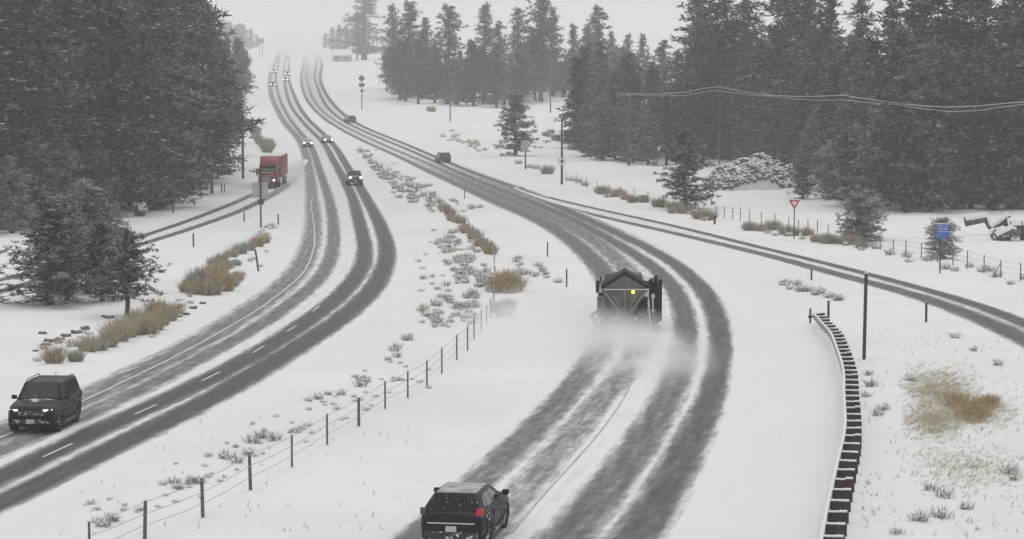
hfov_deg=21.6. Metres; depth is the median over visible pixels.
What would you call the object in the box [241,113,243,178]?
utility pole
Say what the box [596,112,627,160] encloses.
pine tree
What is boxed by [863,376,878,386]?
shrub
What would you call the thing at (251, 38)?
pine tree
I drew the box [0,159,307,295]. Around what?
side road
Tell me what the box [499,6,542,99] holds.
pine tree
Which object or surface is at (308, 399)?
shrub
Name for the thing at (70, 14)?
pine tree
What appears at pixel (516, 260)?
shrub
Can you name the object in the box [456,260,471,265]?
shrub
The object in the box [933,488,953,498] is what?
shrub
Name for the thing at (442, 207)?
dry bush
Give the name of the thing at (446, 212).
dry bush
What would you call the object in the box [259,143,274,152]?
dry bush
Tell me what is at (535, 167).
shrub
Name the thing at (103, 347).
dry bush
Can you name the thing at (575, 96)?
pine tree
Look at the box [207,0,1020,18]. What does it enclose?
sky
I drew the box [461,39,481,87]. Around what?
pine tree
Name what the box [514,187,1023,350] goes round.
ramp road
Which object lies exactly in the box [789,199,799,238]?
yield sign
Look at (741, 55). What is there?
pine tree
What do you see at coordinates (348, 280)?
road
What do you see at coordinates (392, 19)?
pine tree
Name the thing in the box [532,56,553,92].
pine tree
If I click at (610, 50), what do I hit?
pine tree
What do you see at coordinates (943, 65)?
pine tree
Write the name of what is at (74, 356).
dry bush
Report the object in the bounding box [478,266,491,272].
shrub
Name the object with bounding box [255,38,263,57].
road sign
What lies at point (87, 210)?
pine tree
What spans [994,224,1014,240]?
fallen log
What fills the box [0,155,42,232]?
pine tree
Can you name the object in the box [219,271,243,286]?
dry bush
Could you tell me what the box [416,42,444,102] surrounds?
pine tree
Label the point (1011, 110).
pine tree
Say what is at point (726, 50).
pine tree
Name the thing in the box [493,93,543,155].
pine tree
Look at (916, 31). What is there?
pine tree
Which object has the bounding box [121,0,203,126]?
pine tree
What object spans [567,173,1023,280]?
wire fence
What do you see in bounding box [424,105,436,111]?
dry bush
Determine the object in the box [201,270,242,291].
dry bush
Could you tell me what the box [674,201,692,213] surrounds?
dry bush
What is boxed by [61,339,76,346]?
grass tuft
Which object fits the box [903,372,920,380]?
shrub
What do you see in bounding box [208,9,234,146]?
pine tree
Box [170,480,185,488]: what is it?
shrub
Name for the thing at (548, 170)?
dry bush
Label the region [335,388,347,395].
shrub
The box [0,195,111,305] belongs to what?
pine tree
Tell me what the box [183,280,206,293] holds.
dry bush
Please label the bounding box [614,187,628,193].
dry bush
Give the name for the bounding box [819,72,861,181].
pine tree
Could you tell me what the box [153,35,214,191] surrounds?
pine tree
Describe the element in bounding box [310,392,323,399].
shrub
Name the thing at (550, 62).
utility pole
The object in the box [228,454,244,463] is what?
shrub
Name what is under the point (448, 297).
shrub
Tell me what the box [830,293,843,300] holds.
shrub
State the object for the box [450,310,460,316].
shrub
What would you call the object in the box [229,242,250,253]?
dry bush
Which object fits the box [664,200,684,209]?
dry bush
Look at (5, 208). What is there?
pine tree
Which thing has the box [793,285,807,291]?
shrub
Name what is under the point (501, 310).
dry bush
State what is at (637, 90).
pine tree
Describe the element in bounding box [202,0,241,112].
pine tree
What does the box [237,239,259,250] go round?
dry bush
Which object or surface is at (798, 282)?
shrub
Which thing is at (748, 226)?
dry bush
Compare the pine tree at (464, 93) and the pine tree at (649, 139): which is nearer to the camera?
the pine tree at (649, 139)
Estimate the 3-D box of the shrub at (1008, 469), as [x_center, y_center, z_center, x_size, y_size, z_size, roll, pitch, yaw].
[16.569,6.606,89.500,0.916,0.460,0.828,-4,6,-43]
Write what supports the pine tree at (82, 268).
on the ground at (492, 377)
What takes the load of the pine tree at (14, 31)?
on the ground at (492, 377)
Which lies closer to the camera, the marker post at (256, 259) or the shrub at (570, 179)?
the marker post at (256, 259)
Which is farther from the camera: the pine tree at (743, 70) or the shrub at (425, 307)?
the pine tree at (743, 70)
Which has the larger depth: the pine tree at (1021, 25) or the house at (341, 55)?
the house at (341, 55)
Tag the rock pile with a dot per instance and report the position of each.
(762, 170)
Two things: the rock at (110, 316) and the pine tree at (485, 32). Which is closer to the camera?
the rock at (110, 316)
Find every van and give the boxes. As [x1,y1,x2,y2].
[344,115,355,122]
[435,152,450,162]
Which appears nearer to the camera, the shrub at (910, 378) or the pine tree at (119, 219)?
the shrub at (910, 378)
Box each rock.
[43,337,54,342]
[60,332,70,336]
[70,329,80,333]
[80,325,89,329]
[105,314,114,318]
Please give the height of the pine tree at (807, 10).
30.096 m
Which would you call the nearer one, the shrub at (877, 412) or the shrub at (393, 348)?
the shrub at (877, 412)
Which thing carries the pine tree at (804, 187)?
on the ground at (492, 377)
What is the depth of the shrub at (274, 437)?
96.63 m
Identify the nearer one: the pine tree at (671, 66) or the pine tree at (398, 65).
the pine tree at (671, 66)
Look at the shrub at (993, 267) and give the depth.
192.71 m
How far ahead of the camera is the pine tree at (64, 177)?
260.89 m
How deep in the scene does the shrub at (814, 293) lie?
168.12 m
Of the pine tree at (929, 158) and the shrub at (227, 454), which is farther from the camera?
the pine tree at (929, 158)
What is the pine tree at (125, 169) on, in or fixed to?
on the ground at (492, 377)
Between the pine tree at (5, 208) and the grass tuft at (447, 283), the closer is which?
the grass tuft at (447, 283)
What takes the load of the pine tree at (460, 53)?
on the ground at (492, 377)
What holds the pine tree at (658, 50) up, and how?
on the ground at (492, 377)
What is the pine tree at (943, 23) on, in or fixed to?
on the ground at (492, 377)
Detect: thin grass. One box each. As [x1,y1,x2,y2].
[59,416,415,534]
[859,331,1023,536]
[910,440,1023,498]
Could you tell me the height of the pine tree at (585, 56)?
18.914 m
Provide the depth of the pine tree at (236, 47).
712.72 m
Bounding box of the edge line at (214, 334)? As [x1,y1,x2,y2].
[0,196,315,437]
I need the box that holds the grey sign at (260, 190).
[252,182,267,227]
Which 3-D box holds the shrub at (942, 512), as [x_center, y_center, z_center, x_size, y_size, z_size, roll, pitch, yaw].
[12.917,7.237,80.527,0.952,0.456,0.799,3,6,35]
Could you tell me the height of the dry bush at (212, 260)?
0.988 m
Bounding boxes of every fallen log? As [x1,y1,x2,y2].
[964,212,986,225]
[984,215,991,229]
[989,212,1010,228]
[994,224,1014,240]
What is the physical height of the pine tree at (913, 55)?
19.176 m
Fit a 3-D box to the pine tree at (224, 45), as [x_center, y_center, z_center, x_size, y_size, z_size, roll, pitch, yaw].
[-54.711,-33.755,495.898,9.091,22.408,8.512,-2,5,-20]
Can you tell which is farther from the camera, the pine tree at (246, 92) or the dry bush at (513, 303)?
the pine tree at (246, 92)
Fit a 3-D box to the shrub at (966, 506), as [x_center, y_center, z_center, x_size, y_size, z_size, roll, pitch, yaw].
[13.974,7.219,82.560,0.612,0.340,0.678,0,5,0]
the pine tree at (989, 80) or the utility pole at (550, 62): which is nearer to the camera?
the pine tree at (989, 80)
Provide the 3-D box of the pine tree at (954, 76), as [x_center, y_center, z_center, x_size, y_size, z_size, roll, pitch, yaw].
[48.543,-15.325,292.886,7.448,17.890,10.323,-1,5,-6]
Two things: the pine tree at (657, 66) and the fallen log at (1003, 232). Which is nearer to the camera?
the fallen log at (1003, 232)
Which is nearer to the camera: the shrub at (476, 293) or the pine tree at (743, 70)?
the shrub at (476, 293)
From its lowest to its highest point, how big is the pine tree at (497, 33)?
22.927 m
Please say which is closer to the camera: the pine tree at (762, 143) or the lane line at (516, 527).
the lane line at (516, 527)
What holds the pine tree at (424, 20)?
on the ground at (492, 377)
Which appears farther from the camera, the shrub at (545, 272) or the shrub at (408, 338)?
the shrub at (545, 272)
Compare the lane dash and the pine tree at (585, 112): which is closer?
the lane dash
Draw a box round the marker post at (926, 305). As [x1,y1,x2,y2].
[925,301,927,321]
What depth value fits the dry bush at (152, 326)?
139.53 m
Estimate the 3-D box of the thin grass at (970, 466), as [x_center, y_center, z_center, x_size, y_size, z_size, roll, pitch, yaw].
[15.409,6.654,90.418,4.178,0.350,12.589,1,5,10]
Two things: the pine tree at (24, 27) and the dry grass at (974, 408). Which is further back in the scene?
the pine tree at (24, 27)
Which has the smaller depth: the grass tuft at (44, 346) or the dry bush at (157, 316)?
the grass tuft at (44, 346)
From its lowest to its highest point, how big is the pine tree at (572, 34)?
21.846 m
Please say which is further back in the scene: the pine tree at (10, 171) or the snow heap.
the pine tree at (10, 171)
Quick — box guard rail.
[808,301,861,538]
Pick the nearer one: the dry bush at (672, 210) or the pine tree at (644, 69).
the dry bush at (672, 210)
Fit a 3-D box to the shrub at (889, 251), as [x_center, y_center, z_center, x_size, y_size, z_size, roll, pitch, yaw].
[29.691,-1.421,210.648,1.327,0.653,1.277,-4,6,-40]
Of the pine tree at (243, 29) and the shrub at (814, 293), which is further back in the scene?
the pine tree at (243, 29)
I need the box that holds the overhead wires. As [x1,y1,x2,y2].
[618,86,1023,111]
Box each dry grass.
[899,360,1020,452]
[937,390,1004,428]
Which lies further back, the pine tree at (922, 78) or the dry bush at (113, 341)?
the pine tree at (922, 78)
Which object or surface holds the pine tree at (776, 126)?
on the ground at (492, 377)
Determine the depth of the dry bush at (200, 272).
179.09 m
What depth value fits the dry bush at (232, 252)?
208.71 m
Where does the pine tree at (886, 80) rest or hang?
on the ground at (492, 377)
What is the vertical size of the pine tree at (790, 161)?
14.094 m
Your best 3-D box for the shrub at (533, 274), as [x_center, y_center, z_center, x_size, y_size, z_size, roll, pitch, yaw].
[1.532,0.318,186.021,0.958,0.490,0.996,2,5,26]
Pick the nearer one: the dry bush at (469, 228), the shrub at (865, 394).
the shrub at (865, 394)
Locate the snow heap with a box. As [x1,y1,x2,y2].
[988,226,1021,241]
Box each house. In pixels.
[332,49,352,61]
[367,44,390,51]
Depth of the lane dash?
93.91 m
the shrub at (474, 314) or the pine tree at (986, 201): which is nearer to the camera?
the shrub at (474, 314)
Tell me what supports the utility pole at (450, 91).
on the ground at (492, 377)
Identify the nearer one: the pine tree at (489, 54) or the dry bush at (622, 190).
the dry bush at (622, 190)
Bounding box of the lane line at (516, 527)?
[511,380,634,532]
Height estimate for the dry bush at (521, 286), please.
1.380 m
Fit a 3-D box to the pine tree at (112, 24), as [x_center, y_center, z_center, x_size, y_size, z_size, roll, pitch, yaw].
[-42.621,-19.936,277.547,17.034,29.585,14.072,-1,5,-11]
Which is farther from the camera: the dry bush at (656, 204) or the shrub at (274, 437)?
the dry bush at (656, 204)
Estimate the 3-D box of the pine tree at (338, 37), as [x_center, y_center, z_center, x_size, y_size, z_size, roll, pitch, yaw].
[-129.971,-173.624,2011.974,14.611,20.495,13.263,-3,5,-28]
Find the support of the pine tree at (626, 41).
on the ground at (492, 377)
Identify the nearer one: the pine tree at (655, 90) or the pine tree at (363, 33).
the pine tree at (655, 90)
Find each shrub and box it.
[94,516,113,527]
[98,511,121,521]
[165,474,183,483]
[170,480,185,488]
[184,476,199,484]
[217,448,235,458]
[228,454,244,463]
[240,434,263,443]
[241,446,255,454]
[254,428,273,438]
[265,430,284,440]
[302,396,314,401]
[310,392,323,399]
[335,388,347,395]
[351,377,370,386]
[355,375,370,381]
[388,345,400,351]
[389,341,402,347]
[392,350,401,357]
[405,334,413,340]
[419,302,431,309]
[420,310,431,316]
[427,297,442,305]
[428,314,445,321]
[433,317,445,322]
[443,294,456,300]
[446,302,461,308]
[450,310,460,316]
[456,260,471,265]
[459,278,469,282]
[459,299,475,307]
[460,312,469,318]
[462,307,476,312]
[468,290,482,295]
[468,311,482,318]
[471,246,481,252]
[472,281,483,287]
[472,302,484,307]
[473,270,485,275]
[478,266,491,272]
[512,256,525,261]
[529,271,539,276]
[531,164,539,168]
[537,265,548,271]
[540,269,550,274]
[553,277,563,282]
[564,176,575,180]
[580,180,589,185]
[777,279,791,285]
[791,279,805,285]
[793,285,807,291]
[799,285,812,291]
[808,289,819,295]
[809,286,828,293]
[822,291,838,297]
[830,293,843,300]
[860,390,872,396]
[862,369,875,375]
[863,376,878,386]
[869,407,883,415]
[870,242,882,248]
[874,402,893,409]
[884,247,896,254]
[886,526,903,534]
[899,250,912,256]
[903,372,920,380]
[906,509,933,521]
[920,255,932,260]
[922,480,939,490]
[927,505,956,518]
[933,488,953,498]
[941,262,956,269]
[949,332,964,338]
[959,500,977,509]
[964,262,975,267]
[969,345,977,350]
[974,265,989,271]
[985,264,997,270]
[986,269,1007,276]
[991,358,1007,365]
[996,463,1021,474]
[1009,474,1022,480]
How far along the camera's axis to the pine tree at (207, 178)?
330.84 m
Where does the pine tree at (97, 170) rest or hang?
on the ground at (492, 377)
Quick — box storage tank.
[1003,217,1023,239]
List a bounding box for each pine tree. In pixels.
[0,0,71,154]
[0,0,104,220]
[0,6,70,222]
[0,17,82,199]
[0,23,74,161]
[0,134,71,226]
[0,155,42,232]
[0,158,21,229]
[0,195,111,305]
[21,0,133,186]
[23,178,130,293]
[27,0,179,204]
[32,206,111,300]
[43,141,98,210]
[49,0,161,202]
[67,0,177,144]
[73,138,124,213]
[77,219,120,300]
[81,225,172,315]
[90,204,140,281]
[102,127,158,213]
[112,0,185,179]
[112,0,248,207]
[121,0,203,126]
[121,0,238,161]
[122,22,184,210]
[144,0,216,176]
[146,146,179,210]
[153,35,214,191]
[163,135,188,201]
[172,0,265,191]
[176,3,239,182]
[180,138,215,194]
[190,0,243,160]
[193,26,258,182]
[198,4,244,126]
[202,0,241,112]
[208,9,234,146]
[209,133,236,178]
[217,33,241,108]
[219,19,230,41]
[220,65,254,154]
[222,21,238,43]
[223,40,238,90]
[224,36,245,101]
[229,74,252,138]
[231,25,243,47]
[231,36,258,89]
[235,43,254,97]
[237,23,248,41]
[237,77,247,116]
[238,25,250,48]
[242,51,256,93]
[246,29,257,48]
[320,33,328,48]
[326,27,336,49]
[328,0,387,59]
[331,24,344,48]
[333,25,353,48]
[349,12,361,58]
[374,3,402,86]
[377,49,392,91]
[378,46,392,89]
[384,0,432,97]
[386,40,413,98]
[390,39,415,100]
[398,38,433,103]
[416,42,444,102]
[417,17,440,69]
[428,3,469,93]
[436,59,455,103]
[444,63,468,104]
[451,50,465,86]
[453,41,490,105]
[456,62,471,104]
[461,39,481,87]
[463,1,506,97]
[477,45,510,107]
[478,51,502,100]
[485,21,509,97]
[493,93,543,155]
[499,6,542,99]
[507,0,572,100]
[521,53,530,99]
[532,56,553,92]
[538,6,570,95]
[543,55,566,96]
[543,56,591,144]
[556,61,569,95]
[559,23,582,92]
[564,45,596,129]
[566,41,596,121]
[566,52,580,89]
[568,23,600,77]
[568,105,591,148]
[572,4,617,64]
[572,104,599,156]
[577,92,624,159]
[579,103,600,153]
[582,61,613,122]
[587,39,618,108]
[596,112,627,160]
[597,71,630,140]
[598,87,623,149]
[605,31,617,68]
[607,44,619,86]
[607,49,649,138]
[609,54,639,108]
[610,99,650,162]
[613,46,626,81]
[615,91,634,146]
[619,32,636,54]
[627,108,667,165]
[629,52,642,80]
[631,74,648,147]
[635,33,653,81]
[638,99,665,149]
[639,61,667,132]
[640,63,672,123]
[640,67,649,101]
[641,39,674,107]
[649,0,735,156]
[649,86,676,149]
[653,126,721,208]
[654,95,678,164]
[656,56,717,155]
[662,0,768,159]
[662,20,715,121]
[662,82,677,154]
[664,48,683,94]
[693,69,721,157]
[713,51,775,159]
[714,0,776,151]
[714,0,825,165]
[730,87,776,157]
[731,38,751,152]
[733,0,855,162]
[738,27,780,157]
[769,78,799,165]
[771,41,816,136]
[773,0,847,163]
[784,27,828,172]
[785,148,821,198]
[791,107,832,177]
[793,36,840,172]
[794,54,844,180]
[810,35,869,183]
[811,139,850,197]
[815,50,845,106]
[818,125,873,205]
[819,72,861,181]
[820,0,886,122]
[827,56,875,200]
[831,107,911,209]
[832,188,891,241]
[836,36,885,187]
[849,60,891,167]
[850,88,899,191]
[856,76,918,204]
[858,28,917,171]
[859,0,906,109]
[859,72,956,211]
[862,0,965,97]
[882,136,934,212]
[890,45,920,191]
[893,38,959,158]
[894,75,959,206]
[898,39,985,206]
[902,0,997,75]
[910,118,960,211]
[917,10,964,188]
[923,47,990,208]
[923,217,964,259]
[944,61,995,208]
[945,27,986,192]
[947,37,993,198]
[949,0,1023,202]
[951,0,1003,99]
[961,32,1022,209]
[965,128,1017,209]
[968,50,1023,207]
[969,62,1023,209]
[976,68,1023,176]
[979,2,1023,180]
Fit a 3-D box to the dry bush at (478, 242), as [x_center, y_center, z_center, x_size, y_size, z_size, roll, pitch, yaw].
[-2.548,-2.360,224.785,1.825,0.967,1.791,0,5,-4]
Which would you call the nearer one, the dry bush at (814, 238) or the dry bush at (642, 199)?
the dry bush at (814, 238)
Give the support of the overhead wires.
attached to the utility pole at (628, 151)
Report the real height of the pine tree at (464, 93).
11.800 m
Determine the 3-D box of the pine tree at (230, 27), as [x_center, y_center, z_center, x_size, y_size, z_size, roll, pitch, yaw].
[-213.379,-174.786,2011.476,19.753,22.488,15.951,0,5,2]
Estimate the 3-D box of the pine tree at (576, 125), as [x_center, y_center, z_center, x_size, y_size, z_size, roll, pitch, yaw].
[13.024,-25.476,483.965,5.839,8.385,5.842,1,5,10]
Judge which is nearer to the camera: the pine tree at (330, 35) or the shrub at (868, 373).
the shrub at (868, 373)
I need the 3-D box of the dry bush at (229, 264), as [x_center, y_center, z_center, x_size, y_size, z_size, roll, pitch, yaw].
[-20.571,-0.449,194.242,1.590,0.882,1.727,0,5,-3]
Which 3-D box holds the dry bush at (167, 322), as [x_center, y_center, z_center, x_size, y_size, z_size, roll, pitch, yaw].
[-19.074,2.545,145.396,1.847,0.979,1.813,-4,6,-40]
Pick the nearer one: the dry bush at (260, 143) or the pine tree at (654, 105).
the pine tree at (654, 105)
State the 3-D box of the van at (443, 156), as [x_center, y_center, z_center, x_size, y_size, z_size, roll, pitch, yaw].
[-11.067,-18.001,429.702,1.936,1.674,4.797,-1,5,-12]
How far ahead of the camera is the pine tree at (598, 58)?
528.00 m
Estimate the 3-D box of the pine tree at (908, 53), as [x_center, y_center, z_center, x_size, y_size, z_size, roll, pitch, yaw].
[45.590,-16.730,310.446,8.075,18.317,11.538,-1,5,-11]
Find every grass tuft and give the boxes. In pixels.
[32,355,42,361]
[35,342,53,349]
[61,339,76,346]
[441,280,450,285]
[444,317,454,322]
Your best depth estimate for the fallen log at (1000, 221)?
236.58 m
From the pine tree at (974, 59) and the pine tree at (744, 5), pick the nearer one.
the pine tree at (974, 59)
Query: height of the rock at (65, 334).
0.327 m
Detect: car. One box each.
[303,138,312,146]
[321,135,332,142]
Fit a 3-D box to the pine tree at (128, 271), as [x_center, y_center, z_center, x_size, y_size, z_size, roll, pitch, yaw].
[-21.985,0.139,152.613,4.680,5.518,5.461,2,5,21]
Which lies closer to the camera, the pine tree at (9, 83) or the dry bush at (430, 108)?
the pine tree at (9, 83)
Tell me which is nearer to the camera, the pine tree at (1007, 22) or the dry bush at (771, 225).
the dry bush at (771, 225)
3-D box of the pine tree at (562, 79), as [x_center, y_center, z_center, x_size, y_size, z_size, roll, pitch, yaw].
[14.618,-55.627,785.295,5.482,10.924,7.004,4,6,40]
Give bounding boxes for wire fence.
[88,147,495,538]
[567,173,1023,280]
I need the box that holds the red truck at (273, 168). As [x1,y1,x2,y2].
[256,153,287,188]
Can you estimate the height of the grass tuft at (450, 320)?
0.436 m
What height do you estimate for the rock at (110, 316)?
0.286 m
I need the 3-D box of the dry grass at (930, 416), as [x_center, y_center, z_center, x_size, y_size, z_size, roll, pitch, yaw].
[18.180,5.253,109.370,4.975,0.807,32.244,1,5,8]
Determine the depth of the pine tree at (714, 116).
443.79 m
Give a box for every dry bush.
[37,345,71,363]
[64,347,88,361]
[74,333,105,351]
[90,329,122,347]
[93,333,111,350]
[95,317,137,341]
[106,316,143,337]
[122,305,155,320]
[122,312,167,334]
[122,316,148,334]
[134,309,170,329]
[139,297,171,314]
[149,310,173,324]
[150,303,183,320]
[161,301,186,314]
[173,278,197,291]
[182,265,216,281]
[182,274,201,283]
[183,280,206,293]
[189,278,218,295]
[196,264,223,279]
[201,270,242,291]
[204,254,226,266]
[206,278,225,294]
[207,260,233,274]
[211,251,231,260]
[217,258,237,268]
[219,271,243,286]
[221,246,240,256]
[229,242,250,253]
[230,270,247,278]
[231,258,242,265]
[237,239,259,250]
[248,235,266,246]
[249,129,262,135]
[253,133,263,139]
[255,233,272,242]
[256,138,269,147]
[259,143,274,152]
[260,137,275,142]
[263,140,276,146]
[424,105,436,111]
[438,203,452,211]
[441,206,457,215]
[453,215,467,223]
[459,225,469,232]
[465,226,475,232]
[466,228,485,238]
[472,236,490,246]
[479,240,496,248]
[480,244,500,254]
[481,271,510,285]
[484,271,525,293]
[488,267,526,278]
[488,300,506,312]
[489,302,517,316]
[497,297,518,309]
[500,271,530,291]
[539,164,558,173]
[566,143,577,149]
[594,185,609,193]
[607,187,622,196]
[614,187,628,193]
[619,192,631,199]
[625,194,639,202]
[637,195,649,202]
[648,195,667,206]
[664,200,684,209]
[665,206,677,213]
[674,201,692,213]
[689,207,711,218]
[698,208,719,219]
[740,220,756,230]
[753,222,767,230]
[764,218,782,229]
[776,223,795,234]
[782,230,793,235]
[787,226,803,235]
[799,226,817,235]
[806,232,820,241]
[815,231,837,243]
[835,235,844,243]
[840,233,863,244]
[841,240,852,245]
[853,240,870,248]
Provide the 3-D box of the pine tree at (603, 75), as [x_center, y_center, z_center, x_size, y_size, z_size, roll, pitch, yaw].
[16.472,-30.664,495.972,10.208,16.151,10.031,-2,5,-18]
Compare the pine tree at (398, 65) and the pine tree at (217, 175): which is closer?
the pine tree at (217, 175)
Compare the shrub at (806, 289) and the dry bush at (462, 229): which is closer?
the shrub at (806, 289)
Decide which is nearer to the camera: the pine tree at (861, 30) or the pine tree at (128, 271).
the pine tree at (128, 271)
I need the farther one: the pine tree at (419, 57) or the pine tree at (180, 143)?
the pine tree at (419, 57)
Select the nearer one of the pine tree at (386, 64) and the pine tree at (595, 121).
the pine tree at (595, 121)
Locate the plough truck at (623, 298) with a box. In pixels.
[589,268,661,330]
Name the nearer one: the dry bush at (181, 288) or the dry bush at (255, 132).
the dry bush at (181, 288)
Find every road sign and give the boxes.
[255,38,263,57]
[521,140,527,168]
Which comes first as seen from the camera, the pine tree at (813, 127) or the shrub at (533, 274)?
the shrub at (533, 274)
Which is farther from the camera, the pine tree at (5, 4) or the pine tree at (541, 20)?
the pine tree at (541, 20)
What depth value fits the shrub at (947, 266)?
193.45 m
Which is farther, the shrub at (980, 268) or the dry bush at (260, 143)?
the dry bush at (260, 143)
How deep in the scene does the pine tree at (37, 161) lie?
252.04 m
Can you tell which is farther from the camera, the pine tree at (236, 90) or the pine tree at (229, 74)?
the pine tree at (236, 90)
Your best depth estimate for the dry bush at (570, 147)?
483.73 m
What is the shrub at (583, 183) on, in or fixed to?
on the ground at (492, 377)
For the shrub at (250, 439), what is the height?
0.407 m
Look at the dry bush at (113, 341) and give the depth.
132.09 m
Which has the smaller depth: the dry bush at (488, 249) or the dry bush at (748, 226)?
the dry bush at (488, 249)
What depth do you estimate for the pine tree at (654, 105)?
439.00 m
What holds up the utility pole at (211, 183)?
on the ground at (492, 377)
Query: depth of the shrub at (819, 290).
169.17 m
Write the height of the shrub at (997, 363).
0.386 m
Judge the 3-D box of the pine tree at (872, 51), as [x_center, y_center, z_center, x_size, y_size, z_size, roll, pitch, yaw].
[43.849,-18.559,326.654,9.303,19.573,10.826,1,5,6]
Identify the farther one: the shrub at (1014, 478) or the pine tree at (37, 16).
the pine tree at (37, 16)
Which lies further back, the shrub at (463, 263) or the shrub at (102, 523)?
the shrub at (463, 263)
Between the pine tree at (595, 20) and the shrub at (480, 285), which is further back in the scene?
the pine tree at (595, 20)
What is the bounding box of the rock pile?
[704,152,808,190]
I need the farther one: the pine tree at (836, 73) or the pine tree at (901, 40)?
the pine tree at (836, 73)
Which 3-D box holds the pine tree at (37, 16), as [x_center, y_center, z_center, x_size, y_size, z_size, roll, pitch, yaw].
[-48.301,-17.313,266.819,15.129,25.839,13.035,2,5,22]
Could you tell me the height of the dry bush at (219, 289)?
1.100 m
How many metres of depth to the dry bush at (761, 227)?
248.19 m
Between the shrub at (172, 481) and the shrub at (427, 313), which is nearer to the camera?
the shrub at (172, 481)
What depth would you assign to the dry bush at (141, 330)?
138.84 m
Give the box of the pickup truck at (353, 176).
[345,170,362,184]
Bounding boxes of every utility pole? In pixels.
[210,160,213,193]
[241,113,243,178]
[445,88,454,121]
[546,59,554,112]
[558,116,565,183]
[622,95,635,165]
[719,88,720,164]
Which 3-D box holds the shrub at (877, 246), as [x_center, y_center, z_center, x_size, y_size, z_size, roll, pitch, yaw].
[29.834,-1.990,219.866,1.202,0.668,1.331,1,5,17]
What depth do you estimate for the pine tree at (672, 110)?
462.69 m
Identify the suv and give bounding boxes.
[8,373,81,431]
[420,482,509,538]
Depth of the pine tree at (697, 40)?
452.91 m
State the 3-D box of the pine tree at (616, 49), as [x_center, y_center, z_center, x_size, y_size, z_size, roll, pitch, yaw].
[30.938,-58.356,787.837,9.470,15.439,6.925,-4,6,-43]
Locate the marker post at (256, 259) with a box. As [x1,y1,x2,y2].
[254,249,258,270]
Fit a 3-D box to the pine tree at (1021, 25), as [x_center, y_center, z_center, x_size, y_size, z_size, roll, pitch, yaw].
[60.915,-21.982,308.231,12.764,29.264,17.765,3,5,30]
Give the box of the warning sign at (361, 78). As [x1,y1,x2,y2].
[356,74,364,108]
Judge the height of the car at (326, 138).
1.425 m
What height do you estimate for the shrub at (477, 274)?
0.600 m
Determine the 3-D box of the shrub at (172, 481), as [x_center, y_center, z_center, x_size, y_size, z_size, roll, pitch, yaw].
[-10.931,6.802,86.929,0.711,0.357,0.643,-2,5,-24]
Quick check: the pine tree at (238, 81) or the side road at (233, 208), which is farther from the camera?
the pine tree at (238, 81)
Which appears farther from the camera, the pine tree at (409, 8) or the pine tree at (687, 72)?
the pine tree at (409, 8)
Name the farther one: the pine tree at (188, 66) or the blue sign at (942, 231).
the pine tree at (188, 66)
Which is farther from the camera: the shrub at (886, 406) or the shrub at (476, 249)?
the shrub at (476, 249)
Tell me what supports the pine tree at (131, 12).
on the ground at (492, 377)
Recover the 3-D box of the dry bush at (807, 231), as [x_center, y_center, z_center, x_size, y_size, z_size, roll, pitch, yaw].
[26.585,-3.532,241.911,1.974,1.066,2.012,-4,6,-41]
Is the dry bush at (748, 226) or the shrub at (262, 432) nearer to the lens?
the shrub at (262, 432)
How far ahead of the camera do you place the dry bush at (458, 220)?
262.86 m
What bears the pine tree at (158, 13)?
on the ground at (492, 377)
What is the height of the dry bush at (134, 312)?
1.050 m
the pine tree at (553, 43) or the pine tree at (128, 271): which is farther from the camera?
the pine tree at (553, 43)
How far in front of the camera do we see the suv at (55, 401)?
99.36 m
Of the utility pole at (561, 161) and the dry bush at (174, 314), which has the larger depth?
the utility pole at (561, 161)
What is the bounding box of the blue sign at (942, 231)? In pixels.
[936,223,949,272]
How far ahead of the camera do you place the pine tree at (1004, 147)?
289.84 m
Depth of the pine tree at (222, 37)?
2010.36 m
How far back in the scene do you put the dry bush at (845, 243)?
227.65 m
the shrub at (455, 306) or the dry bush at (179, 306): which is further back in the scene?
the shrub at (455, 306)
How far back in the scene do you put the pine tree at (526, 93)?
741.21 m
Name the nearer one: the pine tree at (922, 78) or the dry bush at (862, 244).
the dry bush at (862, 244)
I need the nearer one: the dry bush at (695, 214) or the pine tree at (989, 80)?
the dry bush at (695, 214)
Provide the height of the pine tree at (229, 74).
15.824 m
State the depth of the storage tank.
236.18 m
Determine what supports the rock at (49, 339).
on the ground at (492, 377)
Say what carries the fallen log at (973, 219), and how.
on the ground at (492, 377)
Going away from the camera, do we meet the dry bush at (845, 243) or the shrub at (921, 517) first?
the shrub at (921, 517)
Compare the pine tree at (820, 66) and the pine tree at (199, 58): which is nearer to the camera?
the pine tree at (199, 58)
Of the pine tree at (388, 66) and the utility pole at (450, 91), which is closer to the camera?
the utility pole at (450, 91)
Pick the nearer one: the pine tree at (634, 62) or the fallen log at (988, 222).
the fallen log at (988, 222)
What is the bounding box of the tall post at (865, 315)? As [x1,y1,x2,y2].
[862,273,867,359]
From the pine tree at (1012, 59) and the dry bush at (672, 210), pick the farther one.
the pine tree at (1012, 59)
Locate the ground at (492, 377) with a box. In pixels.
[0,19,1023,538]
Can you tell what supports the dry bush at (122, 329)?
on the ground at (492, 377)
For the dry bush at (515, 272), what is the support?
on the ground at (492, 377)
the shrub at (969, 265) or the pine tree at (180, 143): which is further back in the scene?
the pine tree at (180, 143)
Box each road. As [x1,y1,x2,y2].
[0,46,405,527]
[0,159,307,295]
[297,46,768,538]
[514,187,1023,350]
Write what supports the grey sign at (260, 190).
on the ground at (492, 377)
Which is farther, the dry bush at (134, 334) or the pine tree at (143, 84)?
the pine tree at (143, 84)

